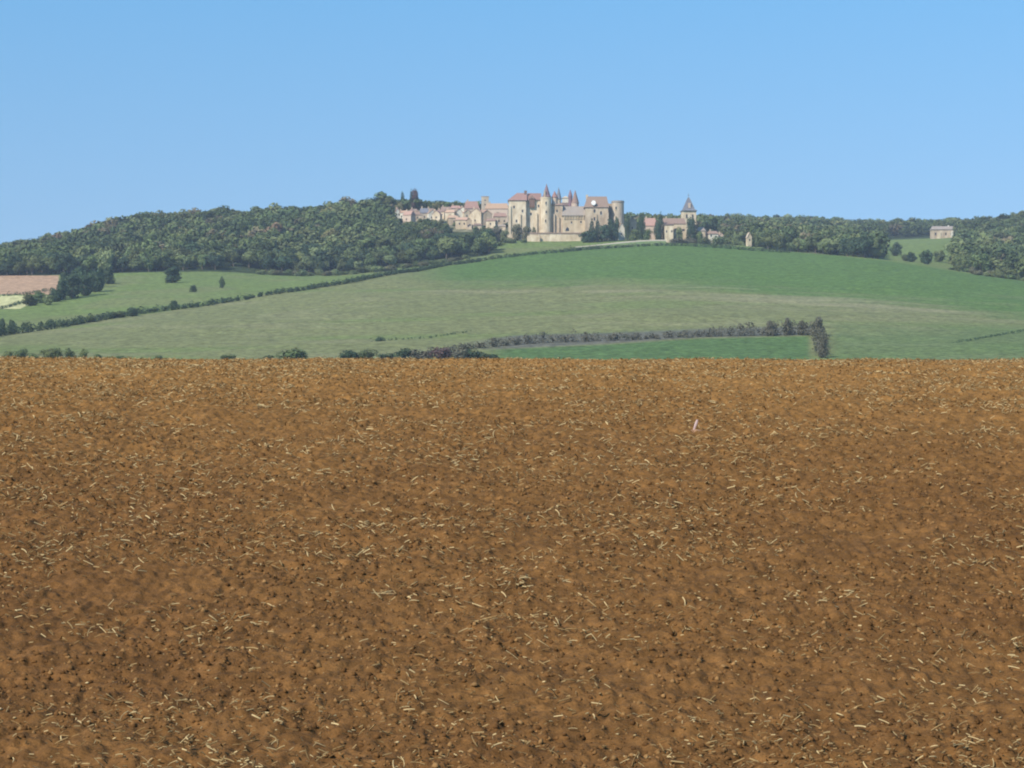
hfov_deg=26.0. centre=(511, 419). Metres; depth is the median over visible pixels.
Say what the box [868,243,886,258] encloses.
broadleaf tree
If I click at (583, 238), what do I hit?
broadleaf tree
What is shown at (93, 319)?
bush
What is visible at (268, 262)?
broadleaf tree
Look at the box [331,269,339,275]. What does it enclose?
bush
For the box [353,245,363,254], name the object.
broadleaf tree
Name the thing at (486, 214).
house
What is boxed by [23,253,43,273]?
broadleaf tree
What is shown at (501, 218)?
house
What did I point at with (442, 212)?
house
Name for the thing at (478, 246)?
broadleaf tree
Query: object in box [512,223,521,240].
broadleaf tree
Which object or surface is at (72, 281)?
broadleaf tree
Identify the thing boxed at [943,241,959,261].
tree
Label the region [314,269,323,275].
bush
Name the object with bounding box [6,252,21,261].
broadleaf tree
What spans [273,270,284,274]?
bush
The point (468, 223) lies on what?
house
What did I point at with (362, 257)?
broadleaf tree
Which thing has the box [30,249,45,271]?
broadleaf tree
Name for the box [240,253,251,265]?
broadleaf tree
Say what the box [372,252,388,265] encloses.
broadleaf tree
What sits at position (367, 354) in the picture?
bush
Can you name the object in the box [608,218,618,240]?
broadleaf tree
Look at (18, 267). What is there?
broadleaf tree
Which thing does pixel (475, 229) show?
broadleaf tree
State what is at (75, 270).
broadleaf tree
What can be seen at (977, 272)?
bush
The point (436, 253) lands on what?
broadleaf tree
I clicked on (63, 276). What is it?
broadleaf tree
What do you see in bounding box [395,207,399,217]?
house
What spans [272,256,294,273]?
broadleaf tree
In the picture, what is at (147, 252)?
broadleaf tree
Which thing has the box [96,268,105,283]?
broadleaf tree
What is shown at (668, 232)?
house
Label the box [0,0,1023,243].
sky
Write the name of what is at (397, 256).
broadleaf tree
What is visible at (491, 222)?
house
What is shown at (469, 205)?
house
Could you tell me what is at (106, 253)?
broadleaf tree
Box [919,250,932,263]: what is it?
tree
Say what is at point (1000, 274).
bush
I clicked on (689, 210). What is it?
church
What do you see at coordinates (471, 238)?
broadleaf tree
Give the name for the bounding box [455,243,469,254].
broadleaf tree
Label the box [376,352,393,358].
bush
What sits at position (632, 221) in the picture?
house
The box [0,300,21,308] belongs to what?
hedge
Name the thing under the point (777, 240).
broadleaf tree
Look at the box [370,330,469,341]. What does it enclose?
scrub row
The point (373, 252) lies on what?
broadleaf tree
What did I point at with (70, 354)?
bush
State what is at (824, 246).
broadleaf tree
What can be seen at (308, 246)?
broadleaf tree
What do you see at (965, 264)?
broadleaf tree
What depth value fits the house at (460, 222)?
1447.97 m
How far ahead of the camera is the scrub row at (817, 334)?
727.94 m
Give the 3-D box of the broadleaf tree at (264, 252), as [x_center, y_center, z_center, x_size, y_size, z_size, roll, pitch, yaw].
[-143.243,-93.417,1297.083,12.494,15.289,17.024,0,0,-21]
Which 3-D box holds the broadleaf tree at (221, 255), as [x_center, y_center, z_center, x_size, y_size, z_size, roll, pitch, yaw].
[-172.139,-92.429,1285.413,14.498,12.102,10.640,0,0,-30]
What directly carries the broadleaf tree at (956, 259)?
on the ground
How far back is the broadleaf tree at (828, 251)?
1310.19 m
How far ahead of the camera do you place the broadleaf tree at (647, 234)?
1392.88 m
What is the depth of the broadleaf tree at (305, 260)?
1293.02 m
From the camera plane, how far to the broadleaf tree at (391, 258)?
1290.39 m
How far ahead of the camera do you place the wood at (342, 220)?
1451.87 m
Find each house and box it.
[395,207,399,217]
[399,209,405,218]
[402,209,415,222]
[414,210,422,220]
[419,206,428,219]
[427,208,433,219]
[432,209,442,219]
[438,208,444,218]
[440,205,450,210]
[444,208,456,219]
[447,213,456,224]
[450,204,460,210]
[455,215,466,228]
[456,208,462,216]
[463,208,469,217]
[464,200,478,211]
[466,217,471,229]
[470,207,482,226]
[473,222,482,232]
[482,209,491,224]
[485,202,507,221]
[485,217,496,227]
[493,211,506,224]
[498,223,505,232]
[618,221,624,239]
[629,216,636,234]
[644,216,655,239]
[661,216,685,239]
[664,224,673,242]
[707,229,718,242]
[745,232,751,246]
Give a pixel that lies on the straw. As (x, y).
(440, 421)
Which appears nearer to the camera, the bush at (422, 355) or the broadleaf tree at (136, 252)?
the bush at (422, 355)
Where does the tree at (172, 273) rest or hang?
on the ground
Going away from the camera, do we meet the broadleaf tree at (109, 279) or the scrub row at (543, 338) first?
the scrub row at (543, 338)
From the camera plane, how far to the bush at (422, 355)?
673.81 m
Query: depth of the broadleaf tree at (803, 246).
1324.91 m
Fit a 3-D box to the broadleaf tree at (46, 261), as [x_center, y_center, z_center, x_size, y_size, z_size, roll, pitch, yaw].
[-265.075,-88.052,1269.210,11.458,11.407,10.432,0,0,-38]
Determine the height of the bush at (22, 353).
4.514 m
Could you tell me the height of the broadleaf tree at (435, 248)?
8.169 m
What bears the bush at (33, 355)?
on the ground
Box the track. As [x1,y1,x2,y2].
[577,240,665,246]
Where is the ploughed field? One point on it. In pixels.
(92, 589)
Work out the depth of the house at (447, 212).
1490.66 m
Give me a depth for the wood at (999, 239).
1617.19 m
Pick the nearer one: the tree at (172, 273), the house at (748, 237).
the tree at (172, 273)
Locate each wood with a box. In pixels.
[0,191,481,258]
[624,210,1023,276]
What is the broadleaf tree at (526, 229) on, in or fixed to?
on the ground
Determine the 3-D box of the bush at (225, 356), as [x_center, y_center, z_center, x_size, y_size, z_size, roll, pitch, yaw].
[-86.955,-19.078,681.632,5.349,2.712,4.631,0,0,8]
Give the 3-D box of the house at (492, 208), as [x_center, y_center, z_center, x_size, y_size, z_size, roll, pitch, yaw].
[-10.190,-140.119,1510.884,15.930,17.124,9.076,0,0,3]
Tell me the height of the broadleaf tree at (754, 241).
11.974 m
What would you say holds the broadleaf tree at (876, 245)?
on the ground
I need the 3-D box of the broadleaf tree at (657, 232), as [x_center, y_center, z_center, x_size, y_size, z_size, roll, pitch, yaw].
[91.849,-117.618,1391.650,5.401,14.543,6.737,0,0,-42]
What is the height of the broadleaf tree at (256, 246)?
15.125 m
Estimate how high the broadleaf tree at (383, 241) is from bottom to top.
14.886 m
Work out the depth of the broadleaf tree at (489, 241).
1328.32 m
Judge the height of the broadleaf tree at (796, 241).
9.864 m
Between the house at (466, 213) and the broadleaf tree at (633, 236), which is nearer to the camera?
the broadleaf tree at (633, 236)
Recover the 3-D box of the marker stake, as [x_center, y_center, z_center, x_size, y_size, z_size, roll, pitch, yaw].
[1.867,0.060,22.535,0.156,0.130,0.089,0,0,0]
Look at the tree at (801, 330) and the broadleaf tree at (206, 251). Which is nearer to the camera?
the tree at (801, 330)
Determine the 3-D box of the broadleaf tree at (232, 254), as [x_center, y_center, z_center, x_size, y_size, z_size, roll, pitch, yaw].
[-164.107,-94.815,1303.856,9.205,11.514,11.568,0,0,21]
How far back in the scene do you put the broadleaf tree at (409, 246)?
1308.68 m
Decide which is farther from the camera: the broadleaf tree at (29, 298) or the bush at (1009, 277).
the bush at (1009, 277)
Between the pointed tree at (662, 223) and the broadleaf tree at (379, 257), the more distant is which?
the pointed tree at (662, 223)
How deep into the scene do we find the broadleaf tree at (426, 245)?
1315.05 m
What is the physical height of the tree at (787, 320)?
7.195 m
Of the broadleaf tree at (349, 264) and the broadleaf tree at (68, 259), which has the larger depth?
the broadleaf tree at (349, 264)
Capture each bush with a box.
[0,318,6,333]
[2,349,13,356]
[13,348,29,357]
[28,353,39,357]
[37,347,57,358]
[50,348,63,358]
[63,348,76,358]
[78,349,88,357]
[84,315,98,321]
[111,311,124,317]
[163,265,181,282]
[189,285,196,291]
[220,354,236,358]
[256,270,266,274]
[267,268,277,274]
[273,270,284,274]
[273,348,311,358]
[281,269,292,275]
[294,269,307,275]
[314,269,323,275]
[321,271,332,275]
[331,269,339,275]
[334,350,358,358]
[356,266,366,272]
[357,349,378,358]
[365,265,372,271]
[370,265,383,272]
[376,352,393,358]
[384,264,397,270]
[389,348,417,358]
[408,349,433,358]
[418,261,429,266]
[428,345,452,358]
[445,347,471,358]
[446,257,458,261]
[463,348,487,358]
[484,354,498,358]
[504,238,516,242]
[669,238,684,243]
[683,237,698,243]
[700,237,713,243]
[712,236,727,244]
[901,253,906,260]
[954,264,961,270]
[968,266,976,273]
[972,270,983,274]
[990,269,999,277]
[993,271,1005,277]
[1005,274,1014,278]
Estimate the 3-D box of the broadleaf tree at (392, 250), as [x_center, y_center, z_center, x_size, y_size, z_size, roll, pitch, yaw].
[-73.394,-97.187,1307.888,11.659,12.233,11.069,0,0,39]
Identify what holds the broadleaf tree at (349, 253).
on the ground
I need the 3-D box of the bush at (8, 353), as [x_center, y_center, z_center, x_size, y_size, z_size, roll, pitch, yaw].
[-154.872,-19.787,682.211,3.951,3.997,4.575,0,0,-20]
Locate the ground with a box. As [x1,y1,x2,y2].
[0,210,1023,359]
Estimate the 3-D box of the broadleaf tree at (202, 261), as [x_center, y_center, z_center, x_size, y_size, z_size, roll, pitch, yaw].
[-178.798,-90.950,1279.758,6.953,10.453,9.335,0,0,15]
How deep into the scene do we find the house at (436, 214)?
1475.39 m
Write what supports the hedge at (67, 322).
on the ground
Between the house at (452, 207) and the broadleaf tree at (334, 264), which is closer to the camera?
the broadleaf tree at (334, 264)
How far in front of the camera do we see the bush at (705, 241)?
1383.77 m
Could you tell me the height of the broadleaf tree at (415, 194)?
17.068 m
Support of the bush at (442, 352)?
on the ground
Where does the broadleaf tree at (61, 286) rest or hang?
on the ground
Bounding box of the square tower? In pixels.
[481,196,488,209]
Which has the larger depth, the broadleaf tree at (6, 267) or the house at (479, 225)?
the house at (479, 225)
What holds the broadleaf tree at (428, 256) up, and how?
on the ground
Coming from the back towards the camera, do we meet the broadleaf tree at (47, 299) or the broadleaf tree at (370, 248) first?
the broadleaf tree at (370, 248)
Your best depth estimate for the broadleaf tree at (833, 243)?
1311.90 m
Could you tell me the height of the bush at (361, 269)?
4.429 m
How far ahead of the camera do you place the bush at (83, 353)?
678.57 m
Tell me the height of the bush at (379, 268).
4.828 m
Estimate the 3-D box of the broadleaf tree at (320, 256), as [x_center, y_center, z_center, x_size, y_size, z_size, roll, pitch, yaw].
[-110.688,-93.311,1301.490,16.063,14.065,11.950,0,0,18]
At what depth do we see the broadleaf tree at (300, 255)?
1301.43 m
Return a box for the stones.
[0,358,1023,767]
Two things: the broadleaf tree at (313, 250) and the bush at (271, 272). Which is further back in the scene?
the broadleaf tree at (313, 250)
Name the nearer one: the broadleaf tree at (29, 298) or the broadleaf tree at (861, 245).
the broadleaf tree at (29, 298)
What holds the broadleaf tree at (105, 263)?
on the ground
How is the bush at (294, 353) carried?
on the ground
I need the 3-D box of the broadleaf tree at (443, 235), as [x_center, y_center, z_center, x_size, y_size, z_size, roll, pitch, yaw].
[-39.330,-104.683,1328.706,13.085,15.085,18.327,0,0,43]
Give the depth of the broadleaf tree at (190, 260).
1282.65 m
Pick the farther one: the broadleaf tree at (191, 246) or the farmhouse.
the farmhouse
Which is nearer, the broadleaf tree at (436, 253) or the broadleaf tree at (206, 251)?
the broadleaf tree at (206, 251)
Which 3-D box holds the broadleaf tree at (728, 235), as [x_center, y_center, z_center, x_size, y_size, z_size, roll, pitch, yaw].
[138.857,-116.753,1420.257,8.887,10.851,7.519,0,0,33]
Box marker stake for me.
[691,420,701,431]
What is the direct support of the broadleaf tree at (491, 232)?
on the ground
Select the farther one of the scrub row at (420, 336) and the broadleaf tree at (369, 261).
the broadleaf tree at (369, 261)
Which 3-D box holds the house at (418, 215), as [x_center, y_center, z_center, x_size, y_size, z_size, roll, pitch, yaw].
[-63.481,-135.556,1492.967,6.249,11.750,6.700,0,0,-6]
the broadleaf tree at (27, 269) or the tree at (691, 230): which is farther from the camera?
the tree at (691, 230)
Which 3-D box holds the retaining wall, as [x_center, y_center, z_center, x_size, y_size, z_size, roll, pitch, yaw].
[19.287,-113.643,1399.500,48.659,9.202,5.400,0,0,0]
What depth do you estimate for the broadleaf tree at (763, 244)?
1341.21 m
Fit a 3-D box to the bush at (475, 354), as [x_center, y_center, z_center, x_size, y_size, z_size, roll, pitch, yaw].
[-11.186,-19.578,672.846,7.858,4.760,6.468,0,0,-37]
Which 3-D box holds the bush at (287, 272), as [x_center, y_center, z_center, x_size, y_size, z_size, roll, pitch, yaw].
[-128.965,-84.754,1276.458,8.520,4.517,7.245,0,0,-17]
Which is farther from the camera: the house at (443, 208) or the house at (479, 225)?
the house at (443, 208)
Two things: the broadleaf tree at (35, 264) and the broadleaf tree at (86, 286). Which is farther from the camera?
the broadleaf tree at (35, 264)
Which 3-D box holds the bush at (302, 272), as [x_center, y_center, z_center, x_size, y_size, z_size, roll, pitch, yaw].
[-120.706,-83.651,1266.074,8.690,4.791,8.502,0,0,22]
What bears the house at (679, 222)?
on the ground
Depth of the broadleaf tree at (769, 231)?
1348.24 m
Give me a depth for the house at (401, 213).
1505.22 m
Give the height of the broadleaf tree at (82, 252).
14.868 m
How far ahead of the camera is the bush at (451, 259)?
1291.22 m
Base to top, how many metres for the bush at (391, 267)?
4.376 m
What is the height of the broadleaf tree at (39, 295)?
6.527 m
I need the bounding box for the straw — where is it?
[0,355,1023,767]
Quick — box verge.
[578,241,665,247]
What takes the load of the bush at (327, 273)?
on the ground
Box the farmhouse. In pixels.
[929,225,952,238]
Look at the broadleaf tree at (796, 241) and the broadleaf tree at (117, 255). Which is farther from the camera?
the broadleaf tree at (796, 241)
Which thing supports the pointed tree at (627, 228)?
on the ground
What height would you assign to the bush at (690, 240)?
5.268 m
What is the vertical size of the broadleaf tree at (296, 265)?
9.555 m
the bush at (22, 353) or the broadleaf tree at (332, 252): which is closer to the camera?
the bush at (22, 353)
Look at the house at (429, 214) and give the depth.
1487.07 m
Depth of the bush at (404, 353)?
673.77 m
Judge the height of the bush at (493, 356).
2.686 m
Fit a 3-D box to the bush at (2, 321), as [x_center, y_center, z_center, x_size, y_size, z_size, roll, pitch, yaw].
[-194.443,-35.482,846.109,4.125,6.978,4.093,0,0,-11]
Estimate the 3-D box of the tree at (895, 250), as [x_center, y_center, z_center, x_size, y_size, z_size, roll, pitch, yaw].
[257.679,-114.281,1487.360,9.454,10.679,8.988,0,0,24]
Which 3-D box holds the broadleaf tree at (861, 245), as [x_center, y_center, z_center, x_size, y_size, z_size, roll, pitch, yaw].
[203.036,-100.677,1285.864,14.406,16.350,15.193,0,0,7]
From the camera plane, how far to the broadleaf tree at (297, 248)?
1325.46 m
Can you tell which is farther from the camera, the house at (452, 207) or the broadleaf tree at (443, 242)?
the house at (452, 207)
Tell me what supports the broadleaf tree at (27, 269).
on the ground
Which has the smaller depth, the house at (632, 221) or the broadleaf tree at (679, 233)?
the broadleaf tree at (679, 233)
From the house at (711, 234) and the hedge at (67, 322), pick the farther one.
the house at (711, 234)
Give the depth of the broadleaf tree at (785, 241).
1330.08 m
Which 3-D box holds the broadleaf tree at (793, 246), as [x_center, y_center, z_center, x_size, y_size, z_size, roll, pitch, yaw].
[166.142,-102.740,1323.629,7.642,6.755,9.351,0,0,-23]
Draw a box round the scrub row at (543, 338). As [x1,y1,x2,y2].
[426,319,809,350]
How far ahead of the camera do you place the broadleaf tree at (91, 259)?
1267.69 m
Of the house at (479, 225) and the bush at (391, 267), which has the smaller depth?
the bush at (391, 267)
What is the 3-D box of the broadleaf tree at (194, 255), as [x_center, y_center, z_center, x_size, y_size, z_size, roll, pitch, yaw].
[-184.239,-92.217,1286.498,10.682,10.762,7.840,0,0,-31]
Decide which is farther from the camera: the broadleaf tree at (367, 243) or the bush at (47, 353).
the broadleaf tree at (367, 243)
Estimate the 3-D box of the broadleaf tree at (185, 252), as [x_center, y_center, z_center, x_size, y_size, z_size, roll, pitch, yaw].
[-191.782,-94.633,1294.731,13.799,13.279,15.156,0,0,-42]
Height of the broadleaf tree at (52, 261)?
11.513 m
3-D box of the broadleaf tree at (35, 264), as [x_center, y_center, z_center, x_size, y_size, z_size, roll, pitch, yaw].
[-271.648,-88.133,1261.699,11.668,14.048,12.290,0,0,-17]
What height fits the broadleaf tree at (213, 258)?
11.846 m
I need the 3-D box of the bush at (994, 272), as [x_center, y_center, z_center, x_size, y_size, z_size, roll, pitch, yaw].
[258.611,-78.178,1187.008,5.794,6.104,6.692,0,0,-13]
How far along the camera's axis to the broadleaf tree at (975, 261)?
1217.64 m
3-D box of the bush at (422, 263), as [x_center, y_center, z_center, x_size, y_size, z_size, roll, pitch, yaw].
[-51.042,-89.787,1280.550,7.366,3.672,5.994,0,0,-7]
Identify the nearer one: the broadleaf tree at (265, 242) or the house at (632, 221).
the broadleaf tree at (265, 242)
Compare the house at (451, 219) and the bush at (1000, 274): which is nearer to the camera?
the bush at (1000, 274)
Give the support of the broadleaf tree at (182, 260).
on the ground
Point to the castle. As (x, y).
(539, 212)
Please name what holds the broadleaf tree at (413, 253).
on the ground
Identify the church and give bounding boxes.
[680,193,705,237]
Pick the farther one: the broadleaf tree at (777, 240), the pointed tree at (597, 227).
the pointed tree at (597, 227)
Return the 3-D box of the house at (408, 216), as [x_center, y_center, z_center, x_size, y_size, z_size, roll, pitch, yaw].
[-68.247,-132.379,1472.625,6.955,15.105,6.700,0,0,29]
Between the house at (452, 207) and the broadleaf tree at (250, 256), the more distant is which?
the house at (452, 207)
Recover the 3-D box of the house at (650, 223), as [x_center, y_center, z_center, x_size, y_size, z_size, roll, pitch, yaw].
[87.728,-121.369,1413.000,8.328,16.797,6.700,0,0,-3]
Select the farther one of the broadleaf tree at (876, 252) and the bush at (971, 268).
the broadleaf tree at (876, 252)
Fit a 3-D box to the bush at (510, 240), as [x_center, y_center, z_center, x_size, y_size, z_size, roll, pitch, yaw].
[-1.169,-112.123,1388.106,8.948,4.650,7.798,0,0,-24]
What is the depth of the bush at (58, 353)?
678.48 m
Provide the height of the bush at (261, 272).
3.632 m
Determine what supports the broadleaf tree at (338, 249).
on the ground
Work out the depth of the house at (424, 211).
1490.81 m
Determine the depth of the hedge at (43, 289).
1097.57 m
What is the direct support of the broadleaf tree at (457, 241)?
on the ground
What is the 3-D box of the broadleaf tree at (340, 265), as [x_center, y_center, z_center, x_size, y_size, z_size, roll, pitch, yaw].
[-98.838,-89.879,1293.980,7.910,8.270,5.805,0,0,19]
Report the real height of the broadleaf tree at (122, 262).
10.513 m
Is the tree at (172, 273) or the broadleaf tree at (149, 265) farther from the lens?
the broadleaf tree at (149, 265)
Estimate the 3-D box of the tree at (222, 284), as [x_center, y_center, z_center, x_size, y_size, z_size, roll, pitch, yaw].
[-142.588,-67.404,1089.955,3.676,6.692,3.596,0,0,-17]
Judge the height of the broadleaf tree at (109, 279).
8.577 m
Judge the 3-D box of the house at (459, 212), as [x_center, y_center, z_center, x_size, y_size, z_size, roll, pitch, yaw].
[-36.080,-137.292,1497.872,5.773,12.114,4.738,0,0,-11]
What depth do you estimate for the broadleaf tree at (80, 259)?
1274.81 m
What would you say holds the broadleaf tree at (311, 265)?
on the ground
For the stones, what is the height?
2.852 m
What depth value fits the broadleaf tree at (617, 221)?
1397.14 m
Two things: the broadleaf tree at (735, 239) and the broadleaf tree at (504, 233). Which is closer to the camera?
the broadleaf tree at (504, 233)
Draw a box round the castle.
[508,184,623,238]
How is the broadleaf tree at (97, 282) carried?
on the ground
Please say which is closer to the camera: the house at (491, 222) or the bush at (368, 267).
the bush at (368, 267)
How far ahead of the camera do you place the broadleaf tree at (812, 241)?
1316.67 m
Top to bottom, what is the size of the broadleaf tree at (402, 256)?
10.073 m
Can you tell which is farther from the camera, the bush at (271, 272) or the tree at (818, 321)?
the bush at (271, 272)
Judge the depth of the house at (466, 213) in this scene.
1494.93 m
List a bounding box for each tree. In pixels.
[0,252,15,274]
[0,262,14,275]
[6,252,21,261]
[12,261,26,274]
[18,250,35,260]
[22,293,37,305]
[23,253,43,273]
[24,263,30,273]
[25,253,44,274]
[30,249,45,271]
[32,291,46,302]
[43,256,55,273]
[43,295,53,304]
[46,256,63,273]
[49,287,61,301]
[52,253,76,272]
[56,279,69,299]
[59,271,68,284]
[65,273,82,297]
[71,265,82,274]
[72,246,89,257]
[76,254,93,267]
[76,269,94,295]
[81,255,99,270]
[87,269,104,291]
[92,250,114,266]
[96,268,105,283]
[97,255,113,270]
[103,270,115,283]
[110,251,129,270]
[115,256,130,271]
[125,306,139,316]
[127,258,141,271]
[129,246,147,269]
[137,247,158,269]
[139,251,168,270]
[143,258,153,270]
[159,249,173,255]
[161,256,177,267]
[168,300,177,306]
[173,247,195,260]
[174,253,189,269]
[184,256,194,268]
[185,242,204,251]
[188,252,198,267]
[196,247,209,256]
[196,254,208,268]
[205,252,223,269]
[206,250,225,268]
[219,276,224,287]
[224,249,241,265]
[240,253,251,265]
[241,250,257,267]
[246,239,273,251]
[249,242,273,261]
[256,248,276,270]
[262,254,276,269]
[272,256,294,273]
[274,246,296,265]
[291,260,303,271]
[292,245,308,255]
[295,251,310,261]
[299,256,315,271]
[300,242,319,256]
[304,260,321,272]
[308,246,327,259]
[310,250,333,266]
[317,262,327,270]
[326,248,339,261]
[329,260,338,268]
[331,243,348,261]
[336,259,347,270]
[339,246,359,260]
[344,258,357,269]
[353,237,375,250]
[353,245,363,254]
[353,261,362,268]
[356,249,370,264]
[362,247,380,254]
[363,253,377,266]
[370,250,385,265]
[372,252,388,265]
[374,236,395,249]
[380,245,396,263]
[383,254,397,264]
[394,244,400,252]
[395,252,401,262]
[398,249,408,263]
[403,246,423,264]
[404,242,417,250]
[410,188,418,209]
[414,237,436,253]
[422,252,434,260]
[428,249,440,257]
[431,246,442,257]
[433,232,458,254]
[436,238,463,257]
[437,236,457,258]
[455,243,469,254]
[464,232,481,247]
[470,238,486,254]
[472,226,478,232]
[477,232,499,253]
[479,226,492,231]
[480,229,497,250]
[491,226,502,241]
[500,229,509,241]
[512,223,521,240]
[522,225,531,239]
[578,231,588,242]
[585,229,598,242]
[589,218,593,230]
[595,219,599,239]
[597,224,610,241]
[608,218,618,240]
[615,216,618,239]
[624,213,630,240]
[629,229,640,240]
[637,214,645,239]
[642,229,652,239]
[653,221,661,239]
[658,211,663,239]
[676,226,682,238]
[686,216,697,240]
[696,231,704,243]
[723,230,732,243]
[731,231,742,245]
[752,231,759,246]
[756,228,777,247]
[761,234,773,248]
[761,238,772,248]
[765,320,776,335]
[771,233,785,249]
[780,232,788,246]
[783,317,792,334]
[785,242,797,250]
[793,238,802,251]
[797,320,807,334]
[799,238,813,252]
[806,233,824,252]
[809,316,824,335]
[816,241,828,253]
[819,238,839,254]
[819,334,826,357]
[821,246,833,253]
[838,238,855,255]
[841,236,863,256]
[850,232,874,257]
[866,237,880,258]
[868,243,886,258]
[869,248,882,258]
[889,242,902,255]
[906,252,917,261]
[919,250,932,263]
[932,250,945,261]
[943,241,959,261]
[953,254,962,264]
[960,252,972,260]
[960,259,970,269]
[969,252,992,270]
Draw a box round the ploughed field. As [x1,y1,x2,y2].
[0,357,1023,767]
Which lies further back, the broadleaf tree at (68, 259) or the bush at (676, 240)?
the bush at (676, 240)
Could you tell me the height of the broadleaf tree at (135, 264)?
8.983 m
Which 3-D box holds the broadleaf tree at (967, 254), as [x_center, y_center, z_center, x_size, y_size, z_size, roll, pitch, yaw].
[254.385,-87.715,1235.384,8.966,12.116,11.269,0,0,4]
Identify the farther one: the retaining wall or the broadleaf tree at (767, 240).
the retaining wall
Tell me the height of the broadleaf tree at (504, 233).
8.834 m
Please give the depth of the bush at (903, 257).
1334.52 m
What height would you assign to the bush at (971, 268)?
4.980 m
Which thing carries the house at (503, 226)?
on the ground
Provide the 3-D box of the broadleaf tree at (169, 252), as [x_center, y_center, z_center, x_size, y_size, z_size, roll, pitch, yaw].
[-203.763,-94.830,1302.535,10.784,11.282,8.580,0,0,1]
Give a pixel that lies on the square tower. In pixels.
(484, 200)
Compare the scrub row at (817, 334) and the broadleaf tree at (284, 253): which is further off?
the broadleaf tree at (284, 253)
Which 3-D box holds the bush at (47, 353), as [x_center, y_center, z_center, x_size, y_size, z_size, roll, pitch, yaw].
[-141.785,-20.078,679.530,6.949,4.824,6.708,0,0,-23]
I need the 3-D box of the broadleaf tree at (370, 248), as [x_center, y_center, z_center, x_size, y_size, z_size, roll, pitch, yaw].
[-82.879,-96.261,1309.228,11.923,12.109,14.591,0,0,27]
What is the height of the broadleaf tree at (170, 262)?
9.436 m
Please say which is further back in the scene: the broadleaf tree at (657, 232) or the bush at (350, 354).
the broadleaf tree at (657, 232)
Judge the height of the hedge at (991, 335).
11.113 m
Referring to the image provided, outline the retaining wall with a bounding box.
[506,232,580,241]
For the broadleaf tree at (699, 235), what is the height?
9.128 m
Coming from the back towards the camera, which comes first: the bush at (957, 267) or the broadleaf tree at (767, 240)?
the broadleaf tree at (767, 240)
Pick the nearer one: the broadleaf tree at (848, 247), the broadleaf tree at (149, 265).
the broadleaf tree at (149, 265)
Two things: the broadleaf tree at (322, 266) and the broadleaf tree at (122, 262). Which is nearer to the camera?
the broadleaf tree at (122, 262)
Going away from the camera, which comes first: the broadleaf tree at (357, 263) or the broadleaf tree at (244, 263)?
the broadleaf tree at (357, 263)
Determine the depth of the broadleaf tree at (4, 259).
1266.59 m
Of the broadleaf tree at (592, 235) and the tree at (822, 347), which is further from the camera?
the broadleaf tree at (592, 235)
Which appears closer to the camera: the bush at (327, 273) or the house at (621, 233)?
the bush at (327, 273)
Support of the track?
on the verge
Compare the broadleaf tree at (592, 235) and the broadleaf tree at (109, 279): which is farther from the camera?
the broadleaf tree at (592, 235)
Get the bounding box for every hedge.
[0,258,484,335]
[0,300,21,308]
[1,288,48,295]
[485,242,791,259]
[954,329,1023,342]
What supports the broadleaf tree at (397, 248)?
on the ground
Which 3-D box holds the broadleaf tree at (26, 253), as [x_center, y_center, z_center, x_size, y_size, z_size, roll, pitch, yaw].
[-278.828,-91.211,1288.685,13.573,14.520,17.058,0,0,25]
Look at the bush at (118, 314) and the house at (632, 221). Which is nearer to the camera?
the bush at (118, 314)
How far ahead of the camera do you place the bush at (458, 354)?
671.80 m
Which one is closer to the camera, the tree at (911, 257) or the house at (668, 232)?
the tree at (911, 257)
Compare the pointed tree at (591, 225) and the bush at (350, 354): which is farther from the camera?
the pointed tree at (591, 225)
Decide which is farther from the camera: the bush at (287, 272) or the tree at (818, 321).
the bush at (287, 272)
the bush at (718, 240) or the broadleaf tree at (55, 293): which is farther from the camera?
the bush at (718, 240)
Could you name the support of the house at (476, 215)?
on the ground
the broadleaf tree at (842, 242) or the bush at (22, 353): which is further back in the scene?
the broadleaf tree at (842, 242)
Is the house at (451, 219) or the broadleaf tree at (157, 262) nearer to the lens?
the broadleaf tree at (157, 262)
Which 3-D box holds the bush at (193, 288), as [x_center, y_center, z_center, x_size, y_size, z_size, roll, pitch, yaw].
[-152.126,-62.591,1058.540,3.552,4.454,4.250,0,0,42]
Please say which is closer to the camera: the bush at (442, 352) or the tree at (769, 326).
the bush at (442, 352)
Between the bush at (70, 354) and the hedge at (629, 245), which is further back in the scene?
the hedge at (629, 245)
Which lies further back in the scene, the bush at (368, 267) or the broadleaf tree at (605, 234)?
the broadleaf tree at (605, 234)
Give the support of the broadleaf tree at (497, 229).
on the ground
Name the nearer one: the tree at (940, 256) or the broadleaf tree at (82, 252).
the broadleaf tree at (82, 252)
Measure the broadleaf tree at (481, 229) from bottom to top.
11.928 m
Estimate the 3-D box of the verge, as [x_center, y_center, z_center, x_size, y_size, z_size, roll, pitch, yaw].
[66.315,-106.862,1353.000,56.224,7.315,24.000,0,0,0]
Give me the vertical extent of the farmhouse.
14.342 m
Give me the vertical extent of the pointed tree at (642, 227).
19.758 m
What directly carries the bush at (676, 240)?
on the ground
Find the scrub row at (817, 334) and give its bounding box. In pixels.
[811,325,830,356]

